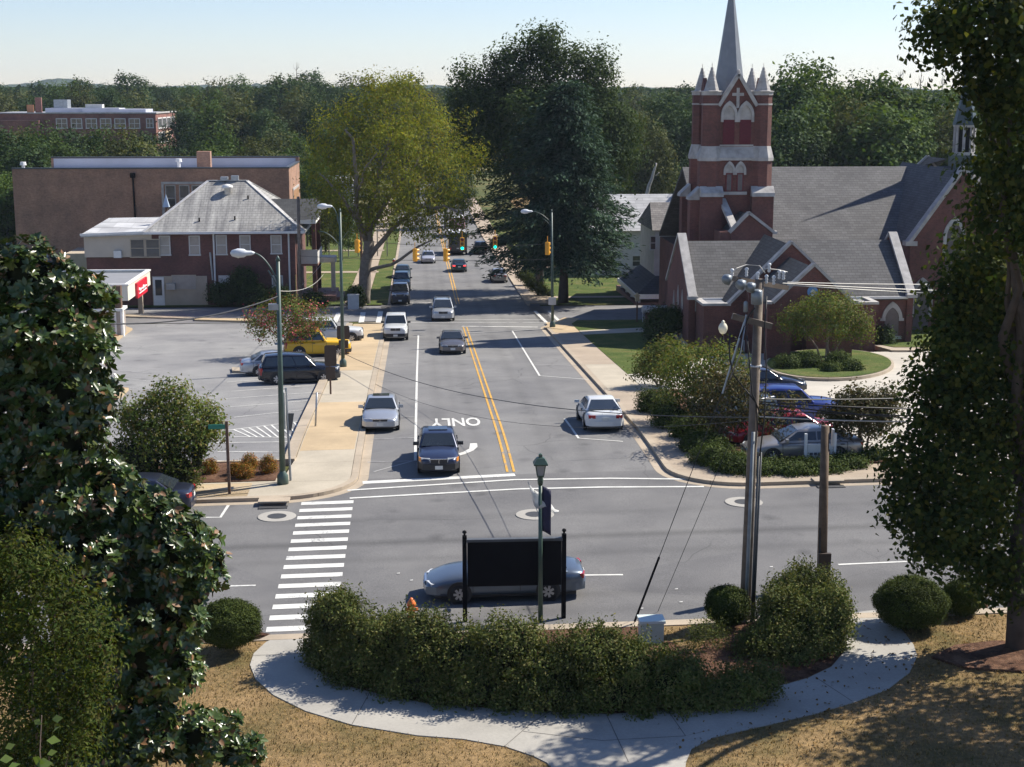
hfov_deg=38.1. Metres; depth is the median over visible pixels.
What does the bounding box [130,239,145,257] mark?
window
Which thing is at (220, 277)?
window
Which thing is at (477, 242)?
navy suv
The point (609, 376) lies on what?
pavement
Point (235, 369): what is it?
kerb
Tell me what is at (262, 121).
tree
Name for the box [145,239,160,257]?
window
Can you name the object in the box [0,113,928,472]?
ground
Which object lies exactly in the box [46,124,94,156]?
tree
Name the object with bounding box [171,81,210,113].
tree
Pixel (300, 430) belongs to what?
kerb
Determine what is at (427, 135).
tree
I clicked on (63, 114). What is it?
school
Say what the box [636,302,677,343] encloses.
evergreen shrub
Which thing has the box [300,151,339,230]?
tree
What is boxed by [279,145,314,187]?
tree
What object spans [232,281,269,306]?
evergreen shrub
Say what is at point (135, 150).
tree
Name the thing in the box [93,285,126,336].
cash machine kiosk
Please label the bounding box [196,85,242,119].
tree
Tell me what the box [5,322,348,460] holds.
parking lot
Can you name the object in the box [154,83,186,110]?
tree
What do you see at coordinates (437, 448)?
dark sedan
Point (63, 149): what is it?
tree
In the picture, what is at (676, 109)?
tree
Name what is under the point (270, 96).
tree
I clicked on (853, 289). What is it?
power line
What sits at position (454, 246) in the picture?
span wire
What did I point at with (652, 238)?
window
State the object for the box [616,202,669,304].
white house
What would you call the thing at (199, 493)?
pavement
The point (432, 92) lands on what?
tree
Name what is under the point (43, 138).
tree
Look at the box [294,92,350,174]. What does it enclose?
tree
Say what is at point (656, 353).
crape myrtle
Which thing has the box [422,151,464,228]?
tree
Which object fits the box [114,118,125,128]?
window
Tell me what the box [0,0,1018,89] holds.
sky
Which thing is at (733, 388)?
crape myrtle
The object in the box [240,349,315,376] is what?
silver sedan
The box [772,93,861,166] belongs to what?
tree
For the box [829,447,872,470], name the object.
juniper bush
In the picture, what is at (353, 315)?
side street
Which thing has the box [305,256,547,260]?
span wire
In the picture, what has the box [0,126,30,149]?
tree
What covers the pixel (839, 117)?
tree
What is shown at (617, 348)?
lawn
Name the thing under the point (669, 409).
juniper bush
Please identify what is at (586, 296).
walkway
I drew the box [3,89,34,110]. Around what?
tree
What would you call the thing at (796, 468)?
juniper bush
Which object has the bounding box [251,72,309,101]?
tree
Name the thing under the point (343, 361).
street lamp
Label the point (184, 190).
window
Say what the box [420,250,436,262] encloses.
pale silver sedan
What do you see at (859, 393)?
crape myrtle
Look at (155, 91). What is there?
tree
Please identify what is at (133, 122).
window
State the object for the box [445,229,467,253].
bus
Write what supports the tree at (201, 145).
on the lawn at (350, 265)
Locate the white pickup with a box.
[381,312,410,339]
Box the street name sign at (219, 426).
[208,421,230,493]
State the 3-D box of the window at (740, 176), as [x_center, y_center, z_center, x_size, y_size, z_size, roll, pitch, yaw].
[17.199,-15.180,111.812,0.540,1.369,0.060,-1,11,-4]
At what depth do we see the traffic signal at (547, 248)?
118.46 m
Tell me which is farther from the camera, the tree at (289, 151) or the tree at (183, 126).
the tree at (183, 126)
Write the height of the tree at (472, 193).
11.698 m
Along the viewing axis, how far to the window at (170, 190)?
157.06 m
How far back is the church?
111.36 m
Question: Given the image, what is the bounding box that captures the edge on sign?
[283,388,293,480]
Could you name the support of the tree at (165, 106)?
on the ground at (480, 187)
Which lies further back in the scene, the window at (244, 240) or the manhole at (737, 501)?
the window at (244, 240)
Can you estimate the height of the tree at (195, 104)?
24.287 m
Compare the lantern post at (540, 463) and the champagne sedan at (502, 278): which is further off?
the champagne sedan at (502, 278)
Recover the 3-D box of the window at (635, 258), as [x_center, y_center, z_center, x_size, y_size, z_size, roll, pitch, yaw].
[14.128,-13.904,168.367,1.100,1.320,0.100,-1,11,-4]
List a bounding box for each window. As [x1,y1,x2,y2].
[56,118,67,128]
[71,118,82,128]
[85,118,97,128]
[100,118,111,128]
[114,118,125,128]
[129,118,140,128]
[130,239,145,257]
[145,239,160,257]
[146,118,153,127]
[157,117,162,128]
[159,236,171,255]
[162,117,166,127]
[165,185,175,209]
[166,117,170,125]
[171,275,196,289]
[179,185,189,201]
[188,236,200,255]
[191,185,199,190]
[215,235,227,254]
[218,275,229,282]
[239,235,250,250]
[270,235,282,253]
[272,275,282,286]
[292,184,298,198]
[631,255,639,266]
[649,236,656,249]
[725,173,732,190]
[736,173,743,190]
[885,308,898,335]
[912,285,928,329]
[944,225,960,277]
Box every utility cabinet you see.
[347,294,358,308]
[637,614,665,643]
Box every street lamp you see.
[230,248,288,484]
[317,203,346,366]
[521,209,555,326]
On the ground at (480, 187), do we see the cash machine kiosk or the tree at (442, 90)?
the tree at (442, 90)
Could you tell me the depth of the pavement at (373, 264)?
198.10 m
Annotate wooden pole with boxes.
[295,197,301,307]
[360,216,362,260]
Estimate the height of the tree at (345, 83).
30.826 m
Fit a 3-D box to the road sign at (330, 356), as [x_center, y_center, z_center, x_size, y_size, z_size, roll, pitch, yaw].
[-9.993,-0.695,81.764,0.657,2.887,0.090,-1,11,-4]
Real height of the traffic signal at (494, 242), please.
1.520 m
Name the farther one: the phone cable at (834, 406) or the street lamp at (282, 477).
the street lamp at (282, 477)
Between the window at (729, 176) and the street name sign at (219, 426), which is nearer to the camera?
the street name sign at (219, 426)
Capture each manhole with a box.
[258,511,295,521]
[516,509,553,519]
[725,497,762,506]
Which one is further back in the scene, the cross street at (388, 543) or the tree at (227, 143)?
the tree at (227, 143)
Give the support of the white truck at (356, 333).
on the parking lot
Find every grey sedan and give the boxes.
[423,553,585,604]
[437,330,467,353]
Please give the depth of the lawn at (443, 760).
36.45 m
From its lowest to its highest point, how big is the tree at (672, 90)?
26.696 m
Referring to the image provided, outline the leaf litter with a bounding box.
[632,615,1023,766]
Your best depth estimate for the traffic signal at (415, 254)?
117.89 m
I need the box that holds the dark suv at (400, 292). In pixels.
[389,282,411,303]
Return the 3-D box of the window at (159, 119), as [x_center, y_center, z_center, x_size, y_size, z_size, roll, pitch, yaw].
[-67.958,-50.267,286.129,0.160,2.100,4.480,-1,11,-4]
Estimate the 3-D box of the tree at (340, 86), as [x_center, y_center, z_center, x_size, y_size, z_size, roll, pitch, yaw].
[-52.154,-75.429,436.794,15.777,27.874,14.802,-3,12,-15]
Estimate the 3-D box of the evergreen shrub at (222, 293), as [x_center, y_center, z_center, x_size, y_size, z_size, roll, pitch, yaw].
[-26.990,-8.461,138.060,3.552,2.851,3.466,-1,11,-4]
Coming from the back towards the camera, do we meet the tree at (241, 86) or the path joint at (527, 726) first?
the tree at (241, 86)
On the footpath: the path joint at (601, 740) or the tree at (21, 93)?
the path joint at (601, 740)
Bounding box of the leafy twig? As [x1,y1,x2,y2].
[0,715,62,766]
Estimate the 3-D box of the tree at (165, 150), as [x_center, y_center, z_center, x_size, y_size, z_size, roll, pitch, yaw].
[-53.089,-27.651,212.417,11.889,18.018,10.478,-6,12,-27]
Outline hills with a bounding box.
[1,78,939,90]
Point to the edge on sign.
(288, 420)
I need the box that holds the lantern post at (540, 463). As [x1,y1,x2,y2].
[533,453,547,622]
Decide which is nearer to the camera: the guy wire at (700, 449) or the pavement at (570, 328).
the guy wire at (700, 449)
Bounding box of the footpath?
[250,610,916,766]
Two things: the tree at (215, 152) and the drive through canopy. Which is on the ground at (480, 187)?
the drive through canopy
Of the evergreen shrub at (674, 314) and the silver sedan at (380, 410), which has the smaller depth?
the silver sedan at (380, 410)
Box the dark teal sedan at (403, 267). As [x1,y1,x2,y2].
[393,264,411,278]
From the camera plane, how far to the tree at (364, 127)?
356.88 m
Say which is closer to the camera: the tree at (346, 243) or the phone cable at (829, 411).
the phone cable at (829, 411)
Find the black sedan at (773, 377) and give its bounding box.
[732,366,806,389]
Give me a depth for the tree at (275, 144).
219.55 m
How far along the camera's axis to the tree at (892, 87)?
177.94 m
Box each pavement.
[196,327,382,497]
[196,483,251,497]
[300,401,364,450]
[337,324,382,369]
[344,199,392,305]
[466,197,547,304]
[546,322,579,332]
[555,332,890,480]
[585,364,643,389]
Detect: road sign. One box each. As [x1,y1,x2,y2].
[324,345,336,393]
[337,326,349,347]
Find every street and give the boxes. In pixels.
[1,470,1017,643]
[20,306,390,322]
[118,182,664,483]
[529,305,644,321]
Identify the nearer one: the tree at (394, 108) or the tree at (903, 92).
the tree at (903, 92)
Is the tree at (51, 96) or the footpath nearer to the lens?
the footpath
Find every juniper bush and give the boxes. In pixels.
[632,385,677,412]
[645,398,694,428]
[665,412,711,438]
[673,426,728,452]
[678,430,706,448]
[684,436,746,466]
[707,448,762,476]
[738,452,789,477]
[765,451,819,477]
[792,452,855,476]
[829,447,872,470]
[857,444,889,460]
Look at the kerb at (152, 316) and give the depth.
128.75 m
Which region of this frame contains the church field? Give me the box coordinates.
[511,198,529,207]
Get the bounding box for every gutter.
[19,338,389,511]
[540,326,891,488]
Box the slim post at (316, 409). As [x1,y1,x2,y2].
[315,392,317,425]
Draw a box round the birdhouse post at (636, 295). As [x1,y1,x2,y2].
[634,293,639,321]
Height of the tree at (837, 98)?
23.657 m
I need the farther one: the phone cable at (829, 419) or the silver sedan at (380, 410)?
the silver sedan at (380, 410)
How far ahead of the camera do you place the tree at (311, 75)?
415.28 m
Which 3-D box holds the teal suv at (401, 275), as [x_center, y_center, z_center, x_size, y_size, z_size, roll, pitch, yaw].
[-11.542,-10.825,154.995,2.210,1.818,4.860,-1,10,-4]
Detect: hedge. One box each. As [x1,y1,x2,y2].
[293,579,788,723]
[514,268,546,283]
[522,276,554,295]
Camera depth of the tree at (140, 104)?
333.40 m
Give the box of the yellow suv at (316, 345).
[283,326,351,354]
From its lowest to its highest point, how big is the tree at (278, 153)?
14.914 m
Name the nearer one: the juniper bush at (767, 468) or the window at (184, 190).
the juniper bush at (767, 468)
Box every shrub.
[0,512,132,766]
[100,425,213,489]
[203,279,237,306]
[225,264,259,306]
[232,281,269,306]
[266,285,293,304]
[293,289,330,306]
[344,281,366,307]
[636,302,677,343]
[659,302,683,334]
[675,608,741,653]
[727,552,861,667]
[770,352,804,368]
[794,349,823,367]
[817,359,843,371]
[822,349,854,362]
[839,356,867,370]
[875,323,900,344]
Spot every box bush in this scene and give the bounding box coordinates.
[200,596,264,651]
[703,583,750,631]
[870,573,951,630]
[941,576,981,617]
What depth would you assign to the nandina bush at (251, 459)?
62.28 m
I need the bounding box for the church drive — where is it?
[628,350,1011,459]
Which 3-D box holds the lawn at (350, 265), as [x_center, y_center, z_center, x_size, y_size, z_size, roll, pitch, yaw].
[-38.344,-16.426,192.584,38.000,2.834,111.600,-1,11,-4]
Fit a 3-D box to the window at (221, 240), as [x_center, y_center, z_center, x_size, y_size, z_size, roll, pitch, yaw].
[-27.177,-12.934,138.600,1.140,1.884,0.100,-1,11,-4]
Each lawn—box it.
[0,614,1023,766]
[12,229,374,306]
[367,228,399,304]
[491,223,632,304]
[572,319,747,373]
[767,349,890,376]
[881,337,921,346]
[911,330,1006,343]
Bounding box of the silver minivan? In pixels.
[429,295,455,320]
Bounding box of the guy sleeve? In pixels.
[634,557,659,621]
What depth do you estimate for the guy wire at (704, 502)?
43.84 m
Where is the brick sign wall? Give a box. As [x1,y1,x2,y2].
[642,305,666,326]
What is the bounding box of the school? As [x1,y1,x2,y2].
[0,97,175,151]
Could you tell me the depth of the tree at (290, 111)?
289.78 m
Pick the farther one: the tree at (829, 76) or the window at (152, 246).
the tree at (829, 76)
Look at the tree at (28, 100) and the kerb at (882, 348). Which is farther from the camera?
the tree at (28, 100)
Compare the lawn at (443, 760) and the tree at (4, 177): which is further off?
the tree at (4, 177)
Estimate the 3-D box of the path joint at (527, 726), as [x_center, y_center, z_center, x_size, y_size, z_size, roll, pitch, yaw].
[0.612,8.447,37.076,0.135,0.028,3.218,7,13,31]
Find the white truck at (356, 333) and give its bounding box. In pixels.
[294,317,363,340]
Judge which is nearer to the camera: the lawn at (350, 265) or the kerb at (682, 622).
the kerb at (682, 622)
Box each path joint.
[506,707,556,744]
[524,731,676,740]
[607,716,628,761]
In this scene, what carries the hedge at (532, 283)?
on the ground at (480, 187)
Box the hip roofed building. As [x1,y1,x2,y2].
[80,175,344,304]
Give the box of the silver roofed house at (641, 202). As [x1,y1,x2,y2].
[583,194,672,274]
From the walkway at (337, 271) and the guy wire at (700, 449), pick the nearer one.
the guy wire at (700, 449)
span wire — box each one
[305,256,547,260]
[360,240,550,246]
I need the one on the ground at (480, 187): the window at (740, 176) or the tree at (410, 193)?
the tree at (410, 193)
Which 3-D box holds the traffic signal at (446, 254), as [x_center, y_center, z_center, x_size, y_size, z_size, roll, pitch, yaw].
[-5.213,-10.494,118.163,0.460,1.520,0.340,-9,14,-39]
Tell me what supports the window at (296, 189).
in the flat roofed block
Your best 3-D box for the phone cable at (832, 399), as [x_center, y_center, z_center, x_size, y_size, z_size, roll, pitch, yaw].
[11.794,0.320,44.526,9.942,0.486,0.038,-4,12,-21]
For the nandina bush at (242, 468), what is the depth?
60.74 m
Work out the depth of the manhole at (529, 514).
55.52 m
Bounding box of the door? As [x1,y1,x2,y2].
[153,277,164,304]
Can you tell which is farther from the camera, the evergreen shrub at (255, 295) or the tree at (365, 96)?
the tree at (365, 96)
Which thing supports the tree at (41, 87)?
on the ground at (480, 187)
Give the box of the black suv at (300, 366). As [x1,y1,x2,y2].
[258,351,340,384]
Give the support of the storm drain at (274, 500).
on the cross street at (388, 543)
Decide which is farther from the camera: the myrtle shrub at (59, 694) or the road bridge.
the road bridge
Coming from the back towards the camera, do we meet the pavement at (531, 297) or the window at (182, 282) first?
the pavement at (531, 297)
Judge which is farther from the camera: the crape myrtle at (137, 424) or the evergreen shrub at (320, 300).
the evergreen shrub at (320, 300)
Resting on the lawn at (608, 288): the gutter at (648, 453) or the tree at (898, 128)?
the tree at (898, 128)
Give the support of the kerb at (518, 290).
on the ground at (480, 187)
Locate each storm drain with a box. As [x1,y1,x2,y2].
[258,497,289,508]
[811,477,845,487]
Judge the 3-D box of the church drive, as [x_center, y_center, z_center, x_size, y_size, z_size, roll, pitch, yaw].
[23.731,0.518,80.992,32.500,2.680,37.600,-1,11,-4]
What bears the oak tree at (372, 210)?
on the ground at (480, 187)
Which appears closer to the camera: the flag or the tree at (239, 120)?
the flag
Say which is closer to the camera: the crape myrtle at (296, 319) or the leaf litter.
the leaf litter
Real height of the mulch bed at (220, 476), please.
0.664 m
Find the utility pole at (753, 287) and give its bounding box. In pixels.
[722,263,788,621]
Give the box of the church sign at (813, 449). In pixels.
[804,433,836,457]
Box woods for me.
[0,84,955,110]
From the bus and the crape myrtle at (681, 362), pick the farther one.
the bus
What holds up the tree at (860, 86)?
on the lawn at (608, 288)
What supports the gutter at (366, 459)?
on the street at (513, 354)
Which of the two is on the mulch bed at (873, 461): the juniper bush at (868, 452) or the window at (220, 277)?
the juniper bush at (868, 452)
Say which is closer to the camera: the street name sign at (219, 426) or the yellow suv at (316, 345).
the street name sign at (219, 426)
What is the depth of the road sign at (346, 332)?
99.75 m
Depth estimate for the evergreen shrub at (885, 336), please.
103.25 m
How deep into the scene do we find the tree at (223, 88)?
424.27 m
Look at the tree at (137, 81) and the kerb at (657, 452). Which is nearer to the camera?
the kerb at (657, 452)
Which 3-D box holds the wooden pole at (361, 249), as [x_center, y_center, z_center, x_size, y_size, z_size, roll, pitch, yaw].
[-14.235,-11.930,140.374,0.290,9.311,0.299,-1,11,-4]
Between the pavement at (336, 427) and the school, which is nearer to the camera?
the pavement at (336, 427)
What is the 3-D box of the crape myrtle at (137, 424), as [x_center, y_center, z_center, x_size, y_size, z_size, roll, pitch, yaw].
[-13.980,1.783,60.448,5.377,4.799,4.315,-1,11,-4]
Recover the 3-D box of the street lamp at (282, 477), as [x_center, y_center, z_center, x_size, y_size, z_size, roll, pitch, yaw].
[-10.049,-0.548,59.095,2.015,9.688,0.480,-1,11,-4]
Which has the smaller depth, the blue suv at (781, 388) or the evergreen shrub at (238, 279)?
the blue suv at (781, 388)
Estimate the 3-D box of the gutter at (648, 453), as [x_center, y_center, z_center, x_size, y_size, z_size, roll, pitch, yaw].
[36.632,-1.153,92.889,65.220,4.119,65.536,-1,11,-4]
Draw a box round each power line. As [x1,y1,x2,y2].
[783,283,932,290]
[787,282,947,284]
[787,285,948,293]
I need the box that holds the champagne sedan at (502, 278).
[488,268,507,281]
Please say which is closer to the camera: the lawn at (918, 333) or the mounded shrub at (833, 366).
the mounded shrub at (833, 366)
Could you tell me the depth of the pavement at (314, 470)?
63.10 m
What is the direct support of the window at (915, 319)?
in the church
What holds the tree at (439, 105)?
on the ground at (480, 187)
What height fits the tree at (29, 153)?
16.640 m
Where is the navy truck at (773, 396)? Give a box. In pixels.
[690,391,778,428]
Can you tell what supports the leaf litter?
on the lawn at (443, 760)
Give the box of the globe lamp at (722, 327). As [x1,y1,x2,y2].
[718,320,727,360]
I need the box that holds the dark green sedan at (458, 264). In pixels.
[449,259,467,271]
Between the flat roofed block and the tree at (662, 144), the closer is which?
the flat roofed block
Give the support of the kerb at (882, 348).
on the church drive
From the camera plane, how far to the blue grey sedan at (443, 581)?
46.07 m
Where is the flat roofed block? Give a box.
[11,151,299,269]
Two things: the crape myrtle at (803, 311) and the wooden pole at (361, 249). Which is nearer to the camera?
the crape myrtle at (803, 311)
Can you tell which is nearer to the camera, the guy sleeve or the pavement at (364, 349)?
the guy sleeve
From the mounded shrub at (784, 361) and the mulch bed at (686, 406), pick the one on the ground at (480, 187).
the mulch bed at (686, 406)
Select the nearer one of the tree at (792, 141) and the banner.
the banner
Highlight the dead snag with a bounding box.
[645,163,658,193]
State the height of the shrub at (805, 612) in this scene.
2.359 m
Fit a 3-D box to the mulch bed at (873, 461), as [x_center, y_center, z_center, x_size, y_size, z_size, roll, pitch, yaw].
[12.075,2.984,64.428,6.700,0.426,5.500,-1,11,-4]
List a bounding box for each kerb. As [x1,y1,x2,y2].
[6,607,1006,649]
[23,459,278,467]
[114,326,131,340]
[117,387,128,398]
[125,314,193,319]
[194,318,251,322]
[196,322,383,502]
[231,367,243,372]
[285,323,352,465]
[388,224,401,304]
[468,208,529,305]
[546,325,1003,485]
[764,349,893,380]
[875,344,921,351]
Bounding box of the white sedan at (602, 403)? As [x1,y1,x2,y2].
[574,395,623,429]
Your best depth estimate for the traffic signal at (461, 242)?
119.40 m
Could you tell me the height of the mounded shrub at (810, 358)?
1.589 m
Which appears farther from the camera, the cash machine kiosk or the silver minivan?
the silver minivan
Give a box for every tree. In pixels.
[0,82,14,104]
[0,89,22,111]
[0,125,27,152]
[0,125,50,227]
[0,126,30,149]
[0,137,58,183]
[0,166,14,237]
[0,172,16,268]
[0,232,267,766]
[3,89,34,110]
[11,92,44,111]
[18,120,75,160]
[24,78,57,101]
[32,78,88,105]
[34,86,88,111]
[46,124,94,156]
[46,136,86,166]
[62,81,99,107]
[68,75,104,103]
[74,124,127,155]
[78,84,134,108]
[81,124,159,156]
[92,83,118,97]
[97,69,161,109]
[113,88,173,111]
[119,139,161,155]
[128,127,175,155]
[137,80,170,110]
[145,99,172,111]
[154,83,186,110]
[156,93,225,146]
[156,104,197,155]
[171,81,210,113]
[177,98,244,155]
[178,134,226,155]
[185,92,286,153]
[195,76,240,106]
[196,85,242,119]
[196,148,233,155]
[209,125,248,155]
[218,73,253,101]
[227,105,297,151]
[230,86,272,113]
[232,136,286,155]
[233,83,272,111]
[243,72,303,129]
[244,128,317,172]
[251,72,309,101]
[261,148,300,188]
[269,85,331,169]
[272,75,330,111]
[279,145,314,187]
[284,67,336,103]
[284,131,313,188]
[293,64,502,303]
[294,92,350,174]
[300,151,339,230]
[302,186,309,245]
[306,76,358,164]
[307,196,338,253]
[316,183,335,251]
[324,193,362,259]
[326,83,393,171]
[331,81,346,104]
[335,71,375,165]
[354,82,386,170]
[359,91,396,182]
[362,94,411,184]
[376,70,442,174]
[381,96,452,194]
[397,177,420,215]
[422,86,446,145]
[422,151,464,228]
[425,82,461,102]
[426,96,464,171]
[436,16,656,283]
[449,78,645,302]
[453,164,478,215]
[611,86,652,181]
[612,110,681,193]
[614,81,648,109]
[621,92,689,193]
[639,85,668,109]
[647,87,691,192]
[650,85,690,100]
[670,80,695,110]
[681,109,691,164]
[768,73,826,162]
[771,51,840,157]
[771,104,836,166]
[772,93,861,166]
[777,56,882,133]
[809,100,932,166]
[811,79,860,127]
[811,92,894,165]
[829,70,942,141]
[845,68,884,128]
[854,0,1023,649]
[871,82,945,130]
[881,108,949,165]
[906,84,947,140]
[911,84,1017,160]
[912,102,994,165]
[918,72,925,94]
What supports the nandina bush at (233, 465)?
on the mulch bed at (220, 476)
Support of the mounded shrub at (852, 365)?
on the lawn at (874, 362)
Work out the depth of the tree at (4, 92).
399.61 m
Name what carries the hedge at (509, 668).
on the mulch bed at (802, 672)
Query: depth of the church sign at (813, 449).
61.86 m
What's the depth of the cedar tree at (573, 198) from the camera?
136.25 m
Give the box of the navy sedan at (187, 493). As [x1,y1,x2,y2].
[126,472,196,506]
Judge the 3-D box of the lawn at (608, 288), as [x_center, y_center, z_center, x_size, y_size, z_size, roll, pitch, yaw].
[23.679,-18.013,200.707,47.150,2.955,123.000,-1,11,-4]
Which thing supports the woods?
on the ground at (480, 187)
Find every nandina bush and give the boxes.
[202,456,219,474]
[226,459,240,475]
[232,462,257,478]
[239,452,259,468]
[256,454,278,474]
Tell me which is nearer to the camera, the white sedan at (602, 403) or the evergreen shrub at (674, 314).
the white sedan at (602, 403)
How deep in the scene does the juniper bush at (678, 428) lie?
66.81 m
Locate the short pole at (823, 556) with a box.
[817,425,834,579]
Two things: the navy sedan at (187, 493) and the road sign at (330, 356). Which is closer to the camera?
the navy sedan at (187, 493)
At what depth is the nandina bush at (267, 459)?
61.56 m
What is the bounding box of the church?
[659,0,1023,359]
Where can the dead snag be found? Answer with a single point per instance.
(650, 183)
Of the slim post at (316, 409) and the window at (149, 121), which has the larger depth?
the window at (149, 121)
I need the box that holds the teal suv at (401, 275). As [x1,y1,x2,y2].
[391,270,411,288]
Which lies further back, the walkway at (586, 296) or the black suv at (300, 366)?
the walkway at (586, 296)
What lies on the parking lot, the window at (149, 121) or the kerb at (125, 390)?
the kerb at (125, 390)
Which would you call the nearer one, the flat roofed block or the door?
the door
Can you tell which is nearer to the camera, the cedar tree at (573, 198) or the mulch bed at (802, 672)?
the mulch bed at (802, 672)
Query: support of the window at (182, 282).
in the hip roofed building
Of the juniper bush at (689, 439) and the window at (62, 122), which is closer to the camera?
the juniper bush at (689, 439)
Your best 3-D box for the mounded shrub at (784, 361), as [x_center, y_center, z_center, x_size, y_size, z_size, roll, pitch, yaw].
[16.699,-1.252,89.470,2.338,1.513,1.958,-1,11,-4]
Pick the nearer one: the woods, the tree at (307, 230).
the tree at (307, 230)
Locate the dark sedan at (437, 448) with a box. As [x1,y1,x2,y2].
[413,426,462,471]
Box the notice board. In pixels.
[462,528,565,621]
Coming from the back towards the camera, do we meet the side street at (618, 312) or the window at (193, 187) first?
the window at (193, 187)
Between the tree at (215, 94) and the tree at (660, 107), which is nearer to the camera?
the tree at (660, 107)
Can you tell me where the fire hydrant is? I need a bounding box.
[406,597,417,618]
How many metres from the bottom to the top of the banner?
1.525 m
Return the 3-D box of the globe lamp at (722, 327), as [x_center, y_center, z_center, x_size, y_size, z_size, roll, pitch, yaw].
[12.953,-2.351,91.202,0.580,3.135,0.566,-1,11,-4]
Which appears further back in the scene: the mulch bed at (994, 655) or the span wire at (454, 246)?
the span wire at (454, 246)
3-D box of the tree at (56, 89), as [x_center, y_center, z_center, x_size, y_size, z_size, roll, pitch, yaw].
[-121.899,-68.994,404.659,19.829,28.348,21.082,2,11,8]
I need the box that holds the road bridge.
[308,177,353,231]
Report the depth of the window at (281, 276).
139.59 m
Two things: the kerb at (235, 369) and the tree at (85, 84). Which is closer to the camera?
the kerb at (235, 369)
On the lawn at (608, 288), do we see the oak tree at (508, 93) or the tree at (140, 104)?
the oak tree at (508, 93)
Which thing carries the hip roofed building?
on the ground at (480, 187)
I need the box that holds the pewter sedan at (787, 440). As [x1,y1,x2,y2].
[740,422,863,460]
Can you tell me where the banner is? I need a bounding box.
[542,486,550,534]
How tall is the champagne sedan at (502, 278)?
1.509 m
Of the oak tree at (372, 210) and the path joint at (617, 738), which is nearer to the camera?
the path joint at (617, 738)
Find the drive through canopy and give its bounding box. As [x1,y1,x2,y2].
[48,269,150,316]
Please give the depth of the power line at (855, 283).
42.75 m
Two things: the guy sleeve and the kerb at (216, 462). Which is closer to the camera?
the guy sleeve
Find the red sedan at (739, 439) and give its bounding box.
[723,408,832,444]
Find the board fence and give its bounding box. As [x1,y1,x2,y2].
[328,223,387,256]
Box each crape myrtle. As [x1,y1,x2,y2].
[109,372,236,464]
[237,290,336,345]
[623,332,694,385]
[645,334,760,408]
[674,358,810,442]
[771,286,882,360]
[813,377,909,445]
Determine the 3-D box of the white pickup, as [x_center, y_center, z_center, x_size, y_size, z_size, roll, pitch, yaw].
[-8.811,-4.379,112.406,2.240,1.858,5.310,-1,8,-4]
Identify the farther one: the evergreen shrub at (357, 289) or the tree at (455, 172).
the tree at (455, 172)
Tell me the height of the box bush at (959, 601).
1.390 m
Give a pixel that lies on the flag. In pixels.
(534, 493)
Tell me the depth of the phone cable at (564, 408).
56.27 m
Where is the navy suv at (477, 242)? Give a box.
[472,241,486,253]
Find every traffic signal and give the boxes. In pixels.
[355,234,359,252]
[413,242,419,261]
[443,242,449,261]
[460,237,463,249]
[493,236,496,248]
[545,236,550,254]
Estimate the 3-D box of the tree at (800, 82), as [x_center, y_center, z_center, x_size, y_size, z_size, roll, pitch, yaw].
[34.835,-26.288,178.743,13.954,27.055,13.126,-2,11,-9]
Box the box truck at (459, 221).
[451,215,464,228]
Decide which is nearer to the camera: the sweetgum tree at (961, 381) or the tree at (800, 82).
the sweetgum tree at (961, 381)
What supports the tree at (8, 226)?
on the ground at (480, 187)
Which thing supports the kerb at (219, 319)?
on the side street at (353, 315)
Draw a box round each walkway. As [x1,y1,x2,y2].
[306,271,378,272]
[542,296,623,297]
[544,317,578,328]
[580,328,643,334]
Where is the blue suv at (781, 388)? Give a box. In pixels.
[747,383,835,417]
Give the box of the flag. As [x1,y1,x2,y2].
[528,482,558,515]
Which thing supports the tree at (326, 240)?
on the ground at (480, 187)
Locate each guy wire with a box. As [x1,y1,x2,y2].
[633,312,752,623]
[658,396,749,610]
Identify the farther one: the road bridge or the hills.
the hills
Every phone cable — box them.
[110,296,277,324]
[345,354,748,417]
[376,384,747,427]
[759,401,912,408]
[759,403,921,418]
[759,409,925,415]
[759,416,904,421]
[760,397,920,399]
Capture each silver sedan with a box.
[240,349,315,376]
[358,393,402,428]
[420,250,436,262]
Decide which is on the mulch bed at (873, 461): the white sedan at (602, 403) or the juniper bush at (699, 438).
the juniper bush at (699, 438)
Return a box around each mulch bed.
[158,461,278,482]
[318,622,842,712]
[649,389,723,436]
[729,441,884,463]
[931,640,1023,672]

